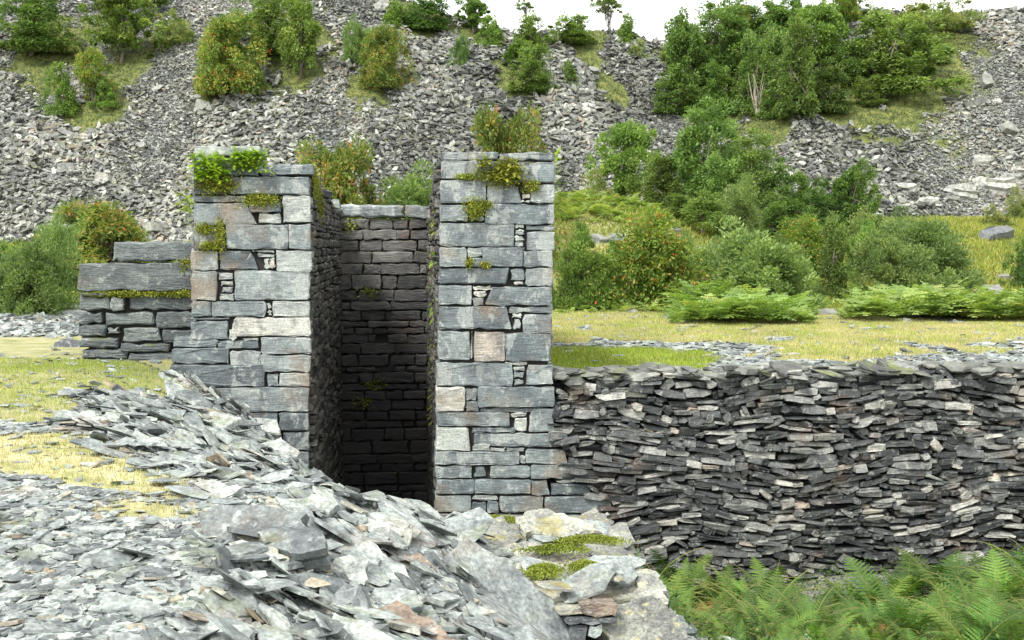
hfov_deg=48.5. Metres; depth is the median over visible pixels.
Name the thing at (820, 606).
fern
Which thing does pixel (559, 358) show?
green grass
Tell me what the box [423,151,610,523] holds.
masonry pillar
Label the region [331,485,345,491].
slate slab
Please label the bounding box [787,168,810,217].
birch tree
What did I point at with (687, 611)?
fern
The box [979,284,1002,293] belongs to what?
boulder
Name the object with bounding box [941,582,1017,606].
fern
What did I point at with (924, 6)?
shrub
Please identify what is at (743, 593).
fern
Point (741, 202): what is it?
willow bush
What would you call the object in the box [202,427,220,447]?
slate slab
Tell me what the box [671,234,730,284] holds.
willow bush
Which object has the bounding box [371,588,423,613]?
slate slab
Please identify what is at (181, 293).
moss tuft
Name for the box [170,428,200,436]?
slate slab
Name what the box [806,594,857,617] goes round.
fern
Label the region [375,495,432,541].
slate slab
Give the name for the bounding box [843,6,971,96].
birch tree
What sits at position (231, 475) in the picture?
slate slab
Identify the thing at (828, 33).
tree
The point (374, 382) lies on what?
moss tuft
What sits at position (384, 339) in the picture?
chamber wall
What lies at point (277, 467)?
slate slab
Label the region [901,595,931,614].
bracken
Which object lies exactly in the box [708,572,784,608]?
fern
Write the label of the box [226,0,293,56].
birch tree
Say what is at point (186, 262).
moss tuft
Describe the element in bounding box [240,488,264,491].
slate slab
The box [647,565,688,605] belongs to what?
fern
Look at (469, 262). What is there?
moss tuft
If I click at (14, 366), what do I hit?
green grass
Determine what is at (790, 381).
slate slab
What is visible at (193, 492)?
slate slab
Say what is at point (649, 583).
ledge rock
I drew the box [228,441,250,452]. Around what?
slate slab
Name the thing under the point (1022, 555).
bracken
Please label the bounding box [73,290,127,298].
moss tuft
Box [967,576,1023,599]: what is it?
bracken
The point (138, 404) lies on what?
slate slab
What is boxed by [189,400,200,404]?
slate slab
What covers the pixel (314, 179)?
moss tuft
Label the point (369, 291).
moss tuft
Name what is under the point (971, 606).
bracken
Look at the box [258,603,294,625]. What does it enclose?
slate slab
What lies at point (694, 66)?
birch tree
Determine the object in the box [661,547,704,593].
fern
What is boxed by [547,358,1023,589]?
retaining wall
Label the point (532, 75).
birch tree
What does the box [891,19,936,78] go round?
birch tree
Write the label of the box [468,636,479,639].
slate slab
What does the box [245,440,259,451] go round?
slate slab
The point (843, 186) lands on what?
oak tree
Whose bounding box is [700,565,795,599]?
fern
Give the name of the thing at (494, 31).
shrub
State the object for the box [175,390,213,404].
slate slab
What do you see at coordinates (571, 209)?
bracken patch
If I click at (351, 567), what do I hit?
slate slab
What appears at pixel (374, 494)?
slate slab
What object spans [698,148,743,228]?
birch tree
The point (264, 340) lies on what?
masonry pillar
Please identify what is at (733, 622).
undergrowth
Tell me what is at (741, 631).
fern
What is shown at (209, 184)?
moss tuft
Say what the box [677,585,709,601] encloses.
fern
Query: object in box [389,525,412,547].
slate slab
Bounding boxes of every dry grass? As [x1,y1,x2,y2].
[0,356,203,581]
[551,309,1023,367]
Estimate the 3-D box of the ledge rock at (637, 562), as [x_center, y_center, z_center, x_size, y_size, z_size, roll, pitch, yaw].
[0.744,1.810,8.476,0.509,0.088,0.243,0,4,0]
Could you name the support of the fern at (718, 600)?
on the ground at (32, 347)
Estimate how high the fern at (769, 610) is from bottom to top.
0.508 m
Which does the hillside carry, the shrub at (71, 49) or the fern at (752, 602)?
the shrub at (71, 49)
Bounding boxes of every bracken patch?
[554,188,675,232]
[555,300,668,312]
[658,278,822,322]
[834,275,1023,318]
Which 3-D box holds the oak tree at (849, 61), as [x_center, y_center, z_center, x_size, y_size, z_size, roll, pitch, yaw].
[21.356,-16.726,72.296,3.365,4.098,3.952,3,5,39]
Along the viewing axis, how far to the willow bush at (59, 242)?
28.86 m
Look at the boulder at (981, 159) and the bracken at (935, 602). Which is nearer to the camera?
the bracken at (935, 602)
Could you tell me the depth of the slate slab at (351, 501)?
7.95 m
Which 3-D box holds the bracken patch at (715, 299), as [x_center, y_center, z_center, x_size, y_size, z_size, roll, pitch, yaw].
[6.130,-0.559,29.640,5.113,1.038,6.548,0,4,0]
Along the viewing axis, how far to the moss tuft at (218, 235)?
15.61 m
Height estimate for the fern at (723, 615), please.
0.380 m
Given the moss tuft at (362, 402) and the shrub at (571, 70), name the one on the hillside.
the shrub at (571, 70)
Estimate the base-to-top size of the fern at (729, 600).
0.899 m
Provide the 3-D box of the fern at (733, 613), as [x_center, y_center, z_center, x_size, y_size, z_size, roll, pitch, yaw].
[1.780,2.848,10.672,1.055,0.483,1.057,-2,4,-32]
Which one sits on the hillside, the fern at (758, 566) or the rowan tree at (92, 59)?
the rowan tree at (92, 59)
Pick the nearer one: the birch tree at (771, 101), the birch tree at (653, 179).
the birch tree at (653, 179)
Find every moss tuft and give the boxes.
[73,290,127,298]
[108,290,149,298]
[130,290,190,298]
[165,288,190,297]
[174,257,190,276]
[184,168,250,200]
[191,220,217,236]
[195,239,226,254]
[211,206,226,259]
[233,189,288,209]
[312,159,320,203]
[316,159,322,218]
[319,186,325,224]
[341,217,362,237]
[351,395,371,410]
[353,286,380,300]
[364,377,387,392]
[451,172,479,180]
[460,189,491,221]
[462,254,475,271]
[473,160,532,191]
[477,198,496,213]
[478,260,490,268]
[518,177,546,195]
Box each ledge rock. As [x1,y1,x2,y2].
[483,529,521,544]
[488,541,642,568]
[489,515,510,531]
[491,547,512,556]
[502,557,513,564]
[508,523,636,555]
[510,556,522,566]
[515,508,602,544]
[515,562,667,604]
[520,556,569,581]
[528,534,557,543]
[535,580,576,591]
[553,599,582,615]
[560,562,620,602]
[561,614,616,624]
[562,558,580,575]
[566,623,586,639]
[569,512,611,525]
[577,594,617,617]
[583,518,610,535]
[584,544,634,555]
[585,595,688,639]
[586,623,601,637]
[588,555,645,568]
[593,518,613,524]
[607,522,634,548]
[609,556,637,586]
[610,571,632,584]
[610,572,624,581]
[632,570,669,608]
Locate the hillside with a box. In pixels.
[0,0,1023,234]
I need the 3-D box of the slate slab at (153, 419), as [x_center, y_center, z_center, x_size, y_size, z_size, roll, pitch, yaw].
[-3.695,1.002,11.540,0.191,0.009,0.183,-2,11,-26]
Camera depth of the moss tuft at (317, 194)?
16.60 m
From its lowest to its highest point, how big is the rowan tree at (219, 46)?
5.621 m
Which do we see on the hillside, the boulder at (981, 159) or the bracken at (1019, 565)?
the boulder at (981, 159)
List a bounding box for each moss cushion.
[490,514,523,523]
[501,543,608,554]
[517,561,572,581]
[541,534,649,546]
[560,558,596,572]
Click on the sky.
(651, 16)
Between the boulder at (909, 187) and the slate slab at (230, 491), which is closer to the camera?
the slate slab at (230, 491)
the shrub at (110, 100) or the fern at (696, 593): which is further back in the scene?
the shrub at (110, 100)
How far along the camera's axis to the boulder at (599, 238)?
41.77 m
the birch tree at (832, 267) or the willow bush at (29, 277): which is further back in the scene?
the birch tree at (832, 267)
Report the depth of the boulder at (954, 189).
62.05 m
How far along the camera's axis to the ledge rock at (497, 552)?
8.83 m
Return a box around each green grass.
[0,355,207,524]
[550,304,1023,369]
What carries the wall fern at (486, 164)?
attached to the masonry pillar at (492, 449)
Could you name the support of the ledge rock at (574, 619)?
on the ledge rock at (594, 631)
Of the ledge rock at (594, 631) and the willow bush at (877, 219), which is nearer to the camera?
the ledge rock at (594, 631)
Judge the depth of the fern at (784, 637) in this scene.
8.32 m
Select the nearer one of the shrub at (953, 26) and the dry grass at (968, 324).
the dry grass at (968, 324)
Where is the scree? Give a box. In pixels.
[0,0,1023,242]
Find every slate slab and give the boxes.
[54,338,80,346]
[68,438,103,445]
[81,442,130,457]
[89,432,109,441]
[91,549,133,568]
[93,591,176,618]
[104,443,120,446]
[106,445,117,448]
[114,546,151,555]
[123,401,146,406]
[126,457,149,465]
[129,406,142,421]
[132,445,145,450]
[134,459,187,468]
[140,422,156,428]
[145,416,156,420]
[147,479,180,481]
[149,409,175,424]
[157,398,173,409]
[158,369,191,386]
[164,379,184,396]
[165,485,209,499]
[166,408,185,415]
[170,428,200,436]
[170,468,199,477]
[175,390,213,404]
[175,429,204,447]
[183,412,203,424]
[188,617,254,639]
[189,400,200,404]
[189,424,234,444]
[191,374,209,393]
[194,479,227,492]
[196,448,214,457]
[198,505,330,572]
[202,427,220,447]
[205,411,242,429]
[207,388,223,401]
[210,448,234,456]
[214,485,240,497]
[214,567,266,601]
[217,466,250,479]
[218,470,244,480]
[218,500,247,503]
[222,409,236,415]
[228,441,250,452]
[228,569,249,573]
[232,450,264,467]
[237,532,289,567]
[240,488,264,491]
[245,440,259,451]
[247,428,265,436]
[255,418,280,438]
[258,476,319,480]
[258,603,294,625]
[260,437,300,461]
[261,588,280,597]
[263,455,281,466]
[273,464,295,474]
[287,494,337,517]
[324,522,421,593]
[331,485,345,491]
[331,555,368,585]
[332,613,393,639]
[341,584,372,614]
[344,498,354,503]
[360,490,386,497]
[363,512,420,538]
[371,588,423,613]
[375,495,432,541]
[378,600,455,639]
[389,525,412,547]
[403,553,437,571]
[404,498,440,516]
[442,507,493,541]
[442,536,569,639]
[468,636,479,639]
[475,540,486,547]
[756,371,808,384]
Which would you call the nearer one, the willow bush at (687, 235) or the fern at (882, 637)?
the fern at (882, 637)
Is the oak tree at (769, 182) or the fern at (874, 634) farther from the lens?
the oak tree at (769, 182)
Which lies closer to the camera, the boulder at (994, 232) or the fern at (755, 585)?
the fern at (755, 585)
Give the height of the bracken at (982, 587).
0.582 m
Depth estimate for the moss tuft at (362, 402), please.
23.22 m
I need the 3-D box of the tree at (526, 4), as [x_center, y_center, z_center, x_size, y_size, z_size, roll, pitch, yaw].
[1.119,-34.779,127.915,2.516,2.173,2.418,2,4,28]
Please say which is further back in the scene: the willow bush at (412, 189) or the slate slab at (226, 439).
the willow bush at (412, 189)
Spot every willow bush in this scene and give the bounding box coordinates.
[0,223,64,315]
[38,204,85,310]
[65,208,100,259]
[341,14,375,64]
[365,158,435,219]
[446,30,469,66]
[551,220,623,310]
[606,239,631,301]
[661,230,703,261]
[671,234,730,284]
[703,215,833,308]
[710,170,766,239]
[772,233,825,296]
[842,205,917,244]
[844,219,887,279]
[844,224,959,297]
[867,204,990,288]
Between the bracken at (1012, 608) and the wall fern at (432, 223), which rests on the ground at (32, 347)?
the bracken at (1012, 608)
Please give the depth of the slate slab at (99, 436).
9.48 m
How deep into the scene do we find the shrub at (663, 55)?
77.03 m
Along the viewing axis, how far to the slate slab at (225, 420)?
13.08 m
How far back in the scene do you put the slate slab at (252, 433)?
13.50 m
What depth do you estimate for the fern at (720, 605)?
13.74 m
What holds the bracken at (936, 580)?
on the ground at (32, 347)
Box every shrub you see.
[5,13,81,53]
[87,76,120,108]
[151,8,197,45]
[382,0,407,28]
[474,14,505,48]
[500,37,530,64]
[560,59,578,84]
[580,168,613,194]
[616,12,637,43]
[625,38,653,57]
[659,34,676,58]
[889,0,988,28]
[926,41,951,63]
[932,5,973,30]
[977,203,1016,225]
[1003,184,1023,219]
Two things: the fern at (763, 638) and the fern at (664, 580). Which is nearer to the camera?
the fern at (763, 638)
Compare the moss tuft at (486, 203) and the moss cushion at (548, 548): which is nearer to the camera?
the moss cushion at (548, 548)
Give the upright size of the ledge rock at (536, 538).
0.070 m
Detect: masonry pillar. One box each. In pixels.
[170,146,343,485]
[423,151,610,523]
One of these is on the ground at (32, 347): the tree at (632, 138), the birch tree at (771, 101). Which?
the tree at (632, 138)
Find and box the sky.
[407,0,1023,44]
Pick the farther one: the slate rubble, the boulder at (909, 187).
the boulder at (909, 187)
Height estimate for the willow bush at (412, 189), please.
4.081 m
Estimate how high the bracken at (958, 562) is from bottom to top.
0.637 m
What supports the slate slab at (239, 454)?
on the ground at (32, 347)
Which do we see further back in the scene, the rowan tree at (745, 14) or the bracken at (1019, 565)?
the rowan tree at (745, 14)
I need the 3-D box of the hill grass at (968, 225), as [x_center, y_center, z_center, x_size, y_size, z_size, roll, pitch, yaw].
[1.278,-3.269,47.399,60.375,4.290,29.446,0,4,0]
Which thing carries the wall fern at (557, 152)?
attached to the masonry pillar at (492, 449)
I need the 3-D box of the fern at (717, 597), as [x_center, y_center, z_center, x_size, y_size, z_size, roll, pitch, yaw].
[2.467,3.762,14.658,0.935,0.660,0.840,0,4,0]
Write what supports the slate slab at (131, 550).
on the ground at (32, 347)
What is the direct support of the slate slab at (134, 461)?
on the ground at (32, 347)
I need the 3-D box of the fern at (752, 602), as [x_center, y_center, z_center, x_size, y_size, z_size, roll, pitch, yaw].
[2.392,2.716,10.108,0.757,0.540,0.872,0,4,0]
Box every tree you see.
[0,0,82,56]
[0,238,27,264]
[34,61,79,116]
[34,195,149,298]
[72,45,118,105]
[77,0,172,62]
[139,0,170,10]
[191,8,271,96]
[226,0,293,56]
[265,0,322,79]
[293,132,391,219]
[355,21,420,89]
[398,0,453,31]
[453,0,490,34]
[470,96,565,263]
[505,40,558,95]
[512,10,546,52]
[513,0,533,14]
[543,10,597,45]
[582,117,657,197]
[584,202,716,311]
[589,0,622,30]
[623,150,681,211]
[640,164,682,206]
[650,68,701,115]
[662,192,697,222]
[663,7,709,106]
[666,96,746,214]
[678,189,737,236]
[688,73,742,109]
[689,0,752,80]
[689,22,722,85]
[696,59,738,119]
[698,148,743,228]
[699,161,781,207]
[701,127,777,202]
[704,6,752,44]
[728,0,761,34]
[728,30,784,115]
[735,20,789,96]
[748,0,798,38]
[748,74,764,119]
[748,147,792,226]
[753,12,820,121]
[754,73,789,119]
[756,201,790,242]
[759,183,829,238]
[770,212,829,274]
[778,0,803,27]
[780,0,851,70]
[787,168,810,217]
[792,212,832,245]
[800,175,854,239]
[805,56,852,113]
[815,210,862,301]
[819,26,871,85]
[822,0,862,28]
[824,156,882,233]
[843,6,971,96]
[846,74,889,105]
[847,0,879,21]
[852,171,879,228]
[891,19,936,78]
[998,235,1023,287]
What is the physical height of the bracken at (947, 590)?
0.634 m
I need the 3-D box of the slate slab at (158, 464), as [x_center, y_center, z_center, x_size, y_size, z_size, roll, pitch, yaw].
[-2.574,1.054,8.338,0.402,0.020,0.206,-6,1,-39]
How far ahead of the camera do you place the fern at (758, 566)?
15.39 m
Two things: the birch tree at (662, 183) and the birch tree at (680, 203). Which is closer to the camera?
the birch tree at (680, 203)
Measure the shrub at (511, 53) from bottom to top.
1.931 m
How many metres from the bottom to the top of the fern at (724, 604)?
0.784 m
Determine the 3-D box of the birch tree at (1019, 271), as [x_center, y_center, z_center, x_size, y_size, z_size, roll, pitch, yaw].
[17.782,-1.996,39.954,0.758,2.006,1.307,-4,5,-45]
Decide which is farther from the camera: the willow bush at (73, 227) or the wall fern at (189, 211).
the willow bush at (73, 227)
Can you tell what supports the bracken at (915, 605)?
on the ground at (32, 347)
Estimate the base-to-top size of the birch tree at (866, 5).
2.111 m
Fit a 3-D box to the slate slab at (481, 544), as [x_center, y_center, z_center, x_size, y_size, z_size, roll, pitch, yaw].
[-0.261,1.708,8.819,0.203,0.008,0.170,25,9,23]
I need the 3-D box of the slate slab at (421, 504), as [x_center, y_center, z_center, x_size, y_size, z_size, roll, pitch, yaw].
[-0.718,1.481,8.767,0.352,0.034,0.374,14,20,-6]
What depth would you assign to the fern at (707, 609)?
11.06 m
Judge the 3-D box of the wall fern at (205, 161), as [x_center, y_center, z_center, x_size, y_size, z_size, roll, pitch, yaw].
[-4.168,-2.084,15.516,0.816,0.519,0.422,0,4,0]
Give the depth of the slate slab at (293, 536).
6.43 m
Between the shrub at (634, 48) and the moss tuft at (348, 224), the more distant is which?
the shrub at (634, 48)
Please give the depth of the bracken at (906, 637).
9.16 m
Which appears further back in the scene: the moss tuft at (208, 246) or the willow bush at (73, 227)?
the willow bush at (73, 227)
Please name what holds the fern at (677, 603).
on the ground at (32, 347)
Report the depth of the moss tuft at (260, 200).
15.62 m
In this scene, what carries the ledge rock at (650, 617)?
on the ground at (32, 347)
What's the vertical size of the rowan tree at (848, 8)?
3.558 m
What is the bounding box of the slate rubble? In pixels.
[0,309,1023,639]
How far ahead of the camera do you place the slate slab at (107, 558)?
5.78 m
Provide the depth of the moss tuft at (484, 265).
15.98 m
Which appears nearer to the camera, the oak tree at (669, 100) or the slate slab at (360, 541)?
the slate slab at (360, 541)
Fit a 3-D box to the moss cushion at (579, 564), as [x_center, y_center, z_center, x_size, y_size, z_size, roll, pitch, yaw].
[0.519,1.782,8.323,0.322,0.070,0.398,-2,4,-31]
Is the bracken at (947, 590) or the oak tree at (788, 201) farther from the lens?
the oak tree at (788, 201)
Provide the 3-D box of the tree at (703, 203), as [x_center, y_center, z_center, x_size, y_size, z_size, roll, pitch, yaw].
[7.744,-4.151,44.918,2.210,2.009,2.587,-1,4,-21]
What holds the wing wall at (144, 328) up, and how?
on the ground at (32, 347)
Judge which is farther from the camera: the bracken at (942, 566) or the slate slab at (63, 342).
the slate slab at (63, 342)
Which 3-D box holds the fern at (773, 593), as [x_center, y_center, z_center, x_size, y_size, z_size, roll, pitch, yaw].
[2.452,2.825,10.907,1.417,0.786,1.277,0,4,0]
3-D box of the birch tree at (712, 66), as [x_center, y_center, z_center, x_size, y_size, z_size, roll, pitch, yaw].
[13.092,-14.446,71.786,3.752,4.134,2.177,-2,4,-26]
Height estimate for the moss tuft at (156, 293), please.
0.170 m
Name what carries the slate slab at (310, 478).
on the ground at (32, 347)
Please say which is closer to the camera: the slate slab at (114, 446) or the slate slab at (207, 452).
the slate slab at (114, 446)
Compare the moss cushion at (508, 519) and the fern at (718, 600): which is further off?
the fern at (718, 600)
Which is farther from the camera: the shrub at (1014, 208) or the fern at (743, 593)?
the shrub at (1014, 208)
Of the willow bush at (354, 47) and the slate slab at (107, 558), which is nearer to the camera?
the slate slab at (107, 558)
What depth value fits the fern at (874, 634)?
9.01 m
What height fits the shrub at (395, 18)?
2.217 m
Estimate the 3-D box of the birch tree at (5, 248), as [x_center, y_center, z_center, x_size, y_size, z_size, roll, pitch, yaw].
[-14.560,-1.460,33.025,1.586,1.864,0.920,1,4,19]
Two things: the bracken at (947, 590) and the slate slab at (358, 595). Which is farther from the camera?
the bracken at (947, 590)
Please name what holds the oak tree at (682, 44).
on the hillside
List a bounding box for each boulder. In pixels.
[590,234,608,243]
[608,232,629,242]
[626,308,637,312]
[817,308,837,314]
[856,7,882,15]
[894,182,919,192]
[917,196,939,204]
[944,184,980,199]
[945,195,960,202]
[971,153,994,165]
[972,176,1016,196]
[977,226,1014,240]
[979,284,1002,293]
[994,273,1012,278]
[1000,171,1022,181]
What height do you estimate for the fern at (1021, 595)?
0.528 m
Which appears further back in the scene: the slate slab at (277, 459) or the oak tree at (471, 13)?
the oak tree at (471, 13)
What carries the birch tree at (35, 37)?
on the hillside
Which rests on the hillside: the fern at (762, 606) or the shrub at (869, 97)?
the shrub at (869, 97)
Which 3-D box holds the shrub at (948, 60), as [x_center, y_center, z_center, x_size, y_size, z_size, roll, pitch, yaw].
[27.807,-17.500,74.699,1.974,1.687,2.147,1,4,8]
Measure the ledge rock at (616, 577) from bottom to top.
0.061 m
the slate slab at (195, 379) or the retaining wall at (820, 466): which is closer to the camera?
the slate slab at (195, 379)
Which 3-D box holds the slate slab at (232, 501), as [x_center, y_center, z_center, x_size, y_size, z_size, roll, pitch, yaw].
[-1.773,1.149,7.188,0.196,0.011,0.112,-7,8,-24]
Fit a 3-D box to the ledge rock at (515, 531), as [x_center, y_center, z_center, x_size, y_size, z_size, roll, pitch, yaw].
[0.331,1.912,9.350,1.455,0.357,0.551,1,4,10]
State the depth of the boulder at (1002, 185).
62.68 m
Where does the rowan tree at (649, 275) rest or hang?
on the ground at (32, 347)
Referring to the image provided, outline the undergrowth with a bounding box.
[647,545,1023,639]
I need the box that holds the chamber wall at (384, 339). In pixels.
[339,204,428,502]
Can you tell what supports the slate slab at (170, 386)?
on the ground at (32, 347)
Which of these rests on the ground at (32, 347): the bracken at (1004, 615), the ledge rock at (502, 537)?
the bracken at (1004, 615)
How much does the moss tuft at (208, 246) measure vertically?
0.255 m
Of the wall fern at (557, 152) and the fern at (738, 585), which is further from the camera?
the wall fern at (557, 152)
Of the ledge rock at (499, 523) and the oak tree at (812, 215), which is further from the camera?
the oak tree at (812, 215)
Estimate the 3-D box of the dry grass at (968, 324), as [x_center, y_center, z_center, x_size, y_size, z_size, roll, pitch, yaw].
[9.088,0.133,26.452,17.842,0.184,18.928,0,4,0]
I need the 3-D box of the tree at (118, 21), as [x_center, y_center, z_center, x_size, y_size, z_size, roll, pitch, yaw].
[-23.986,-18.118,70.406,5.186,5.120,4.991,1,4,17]
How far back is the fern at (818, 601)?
15.02 m
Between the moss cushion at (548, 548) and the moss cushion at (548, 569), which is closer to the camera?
the moss cushion at (548, 569)
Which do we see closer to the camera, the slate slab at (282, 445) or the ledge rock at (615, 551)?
the ledge rock at (615, 551)
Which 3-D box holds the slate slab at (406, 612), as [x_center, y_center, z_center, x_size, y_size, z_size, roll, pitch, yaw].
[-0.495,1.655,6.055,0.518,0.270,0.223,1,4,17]
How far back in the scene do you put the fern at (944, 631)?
10.07 m
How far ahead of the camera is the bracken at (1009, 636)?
9.20 m
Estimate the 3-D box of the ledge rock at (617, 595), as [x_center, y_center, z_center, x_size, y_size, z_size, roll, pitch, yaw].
[0.546,1.943,8.238,1.134,0.267,0.586,0,4,-8]
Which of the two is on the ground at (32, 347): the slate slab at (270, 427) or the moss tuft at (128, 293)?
the slate slab at (270, 427)
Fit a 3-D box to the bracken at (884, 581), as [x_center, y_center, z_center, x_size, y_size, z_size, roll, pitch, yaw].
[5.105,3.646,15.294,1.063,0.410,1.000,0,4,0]
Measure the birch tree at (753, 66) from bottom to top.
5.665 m
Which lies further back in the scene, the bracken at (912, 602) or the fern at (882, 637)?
the bracken at (912, 602)
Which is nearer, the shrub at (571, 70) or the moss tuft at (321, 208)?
the moss tuft at (321, 208)
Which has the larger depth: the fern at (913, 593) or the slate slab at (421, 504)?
the fern at (913, 593)
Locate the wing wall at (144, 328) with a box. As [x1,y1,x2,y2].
[77,241,193,360]
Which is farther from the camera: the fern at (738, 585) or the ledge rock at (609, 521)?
the fern at (738, 585)
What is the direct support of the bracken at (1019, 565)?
on the ground at (32, 347)
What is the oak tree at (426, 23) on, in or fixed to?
on the hillside
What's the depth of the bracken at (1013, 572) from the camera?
14.42 m
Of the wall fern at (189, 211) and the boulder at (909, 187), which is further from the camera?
the boulder at (909, 187)
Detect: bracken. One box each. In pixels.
[793,632,867,639]
[816,575,883,610]
[819,585,913,637]
[823,550,925,610]
[833,599,880,622]
[834,618,881,639]
[839,608,897,638]
[841,579,872,602]
[864,570,905,597]
[867,575,935,603]
[869,592,944,623]
[872,555,927,596]
[876,582,954,639]
[876,600,932,639]
[878,550,934,599]
[881,617,948,639]
[892,547,983,593]
[892,595,1023,639]
[895,579,969,636]
[897,579,1003,615]
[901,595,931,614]
[906,549,995,593]
[908,562,971,602]
[908,596,971,613]
[920,569,1022,621]
[920,578,1022,612]
[926,542,1023,594]
[929,565,989,578]
[935,577,1018,636]
[936,603,985,639]
[941,609,962,622]
[943,575,1023,609]
[949,601,1023,639]
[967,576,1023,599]
[968,551,1020,580]
[972,583,1023,610]
[974,588,1018,617]
[980,546,1006,582]
[1001,604,1023,619]
[1002,555,1023,589]
[1003,564,1023,592]
[1010,544,1023,559]
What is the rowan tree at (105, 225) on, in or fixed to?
on the ground at (32, 347)
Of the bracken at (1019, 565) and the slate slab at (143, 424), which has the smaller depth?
the slate slab at (143, 424)
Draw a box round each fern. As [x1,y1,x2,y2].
[174,184,192,213]
[177,196,194,225]
[180,149,230,183]
[222,145,274,174]
[429,206,434,235]
[471,152,521,181]
[553,147,567,191]
[636,543,693,601]
[643,545,735,598]
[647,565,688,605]
[654,569,758,616]
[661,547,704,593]
[668,598,735,631]
[669,569,739,617]
[669,583,706,628]
[669,584,701,629]
[672,603,735,620]
[673,557,731,601]
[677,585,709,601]
[678,596,790,635]
[685,587,731,607]
[686,598,777,632]
[688,578,721,604]
[691,611,752,639]
[692,595,763,613]
[695,552,822,597]
[697,592,769,613]
[697,606,785,628]
[697,612,803,636]
[698,558,821,616]
[699,566,855,632]
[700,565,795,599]
[700,581,760,617]
[702,583,798,605]
[704,582,777,616]
[705,562,761,600]
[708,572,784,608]
[713,590,832,639]
[714,616,750,639]
[718,559,816,624]
[727,572,822,611]
[733,625,802,639]
[734,582,762,627]
[742,595,818,638]
[746,576,863,636]
[747,626,796,639]
[749,579,856,639]
[761,589,868,615]
[772,618,879,639]
[774,599,861,639]
[776,616,790,639]
[785,587,877,634]
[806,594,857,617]
[812,592,833,614]
[814,580,861,607]
[819,610,851,639]
[827,624,847,639]
[838,595,922,639]
[843,619,865,639]
[846,577,895,605]
[848,621,879,639]
[861,597,936,639]
[865,625,911,639]
[894,586,921,600]
[916,613,1001,639]
[920,579,965,603]
[933,610,1007,639]
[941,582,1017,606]
[949,566,1023,600]
[975,579,1023,606]
[979,535,1023,568]
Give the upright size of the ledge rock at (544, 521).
0.265 m
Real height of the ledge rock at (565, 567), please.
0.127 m
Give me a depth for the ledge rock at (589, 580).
7.91 m
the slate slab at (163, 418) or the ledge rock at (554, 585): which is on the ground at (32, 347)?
the slate slab at (163, 418)
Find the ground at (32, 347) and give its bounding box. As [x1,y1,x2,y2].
[0,197,1023,639]
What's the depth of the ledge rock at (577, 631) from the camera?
7.61 m
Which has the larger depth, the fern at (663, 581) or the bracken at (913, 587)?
the bracken at (913, 587)
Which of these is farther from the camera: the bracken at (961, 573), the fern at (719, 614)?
the bracken at (961, 573)
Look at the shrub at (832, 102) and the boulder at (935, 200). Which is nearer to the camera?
the boulder at (935, 200)
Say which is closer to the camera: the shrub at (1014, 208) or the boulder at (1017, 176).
the shrub at (1014, 208)
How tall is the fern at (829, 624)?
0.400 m
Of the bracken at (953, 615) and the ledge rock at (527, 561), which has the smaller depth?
the ledge rock at (527, 561)
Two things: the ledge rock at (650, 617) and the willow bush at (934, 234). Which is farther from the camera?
the willow bush at (934, 234)
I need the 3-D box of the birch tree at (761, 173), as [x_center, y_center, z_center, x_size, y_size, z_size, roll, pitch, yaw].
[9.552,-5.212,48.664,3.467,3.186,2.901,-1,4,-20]
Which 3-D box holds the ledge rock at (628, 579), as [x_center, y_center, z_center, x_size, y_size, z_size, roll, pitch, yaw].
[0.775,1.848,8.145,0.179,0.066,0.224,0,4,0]
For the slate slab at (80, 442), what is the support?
on the ground at (32, 347)
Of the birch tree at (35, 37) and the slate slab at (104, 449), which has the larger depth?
the birch tree at (35, 37)
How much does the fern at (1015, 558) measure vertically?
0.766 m
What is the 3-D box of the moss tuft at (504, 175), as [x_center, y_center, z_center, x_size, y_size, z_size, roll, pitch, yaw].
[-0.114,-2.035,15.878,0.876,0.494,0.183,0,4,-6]
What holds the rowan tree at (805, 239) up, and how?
on the ground at (32, 347)
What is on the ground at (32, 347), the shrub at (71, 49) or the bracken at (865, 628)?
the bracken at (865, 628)
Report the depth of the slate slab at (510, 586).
7.73 m
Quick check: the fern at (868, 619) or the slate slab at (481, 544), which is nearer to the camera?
the slate slab at (481, 544)
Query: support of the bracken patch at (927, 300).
on the ground at (32, 347)
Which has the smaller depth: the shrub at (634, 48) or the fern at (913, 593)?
the fern at (913, 593)
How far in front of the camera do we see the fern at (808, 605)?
9.44 m
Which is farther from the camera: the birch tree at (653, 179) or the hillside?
the hillside
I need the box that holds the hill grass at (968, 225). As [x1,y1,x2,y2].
[0,190,1023,310]
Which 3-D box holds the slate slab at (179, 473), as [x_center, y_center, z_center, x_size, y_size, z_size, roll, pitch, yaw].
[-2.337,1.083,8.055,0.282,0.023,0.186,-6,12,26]
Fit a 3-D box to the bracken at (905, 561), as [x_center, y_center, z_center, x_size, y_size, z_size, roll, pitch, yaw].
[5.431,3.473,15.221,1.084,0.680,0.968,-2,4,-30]
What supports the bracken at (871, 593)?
on the ground at (32, 347)
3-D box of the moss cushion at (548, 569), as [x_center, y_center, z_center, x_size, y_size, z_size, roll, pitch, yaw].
[0.236,1.787,8.156,0.469,0.074,0.580,0,4,0]
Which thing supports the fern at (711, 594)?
on the ground at (32, 347)
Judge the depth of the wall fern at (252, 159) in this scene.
15.53 m
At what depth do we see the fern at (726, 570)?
15.76 m
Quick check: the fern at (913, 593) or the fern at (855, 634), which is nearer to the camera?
the fern at (855, 634)
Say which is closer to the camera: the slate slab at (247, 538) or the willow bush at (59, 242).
the slate slab at (247, 538)
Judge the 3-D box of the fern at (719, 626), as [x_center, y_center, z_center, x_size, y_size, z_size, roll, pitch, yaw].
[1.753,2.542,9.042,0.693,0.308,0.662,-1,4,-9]
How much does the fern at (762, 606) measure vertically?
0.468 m
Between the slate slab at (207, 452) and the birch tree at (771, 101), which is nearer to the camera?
the slate slab at (207, 452)

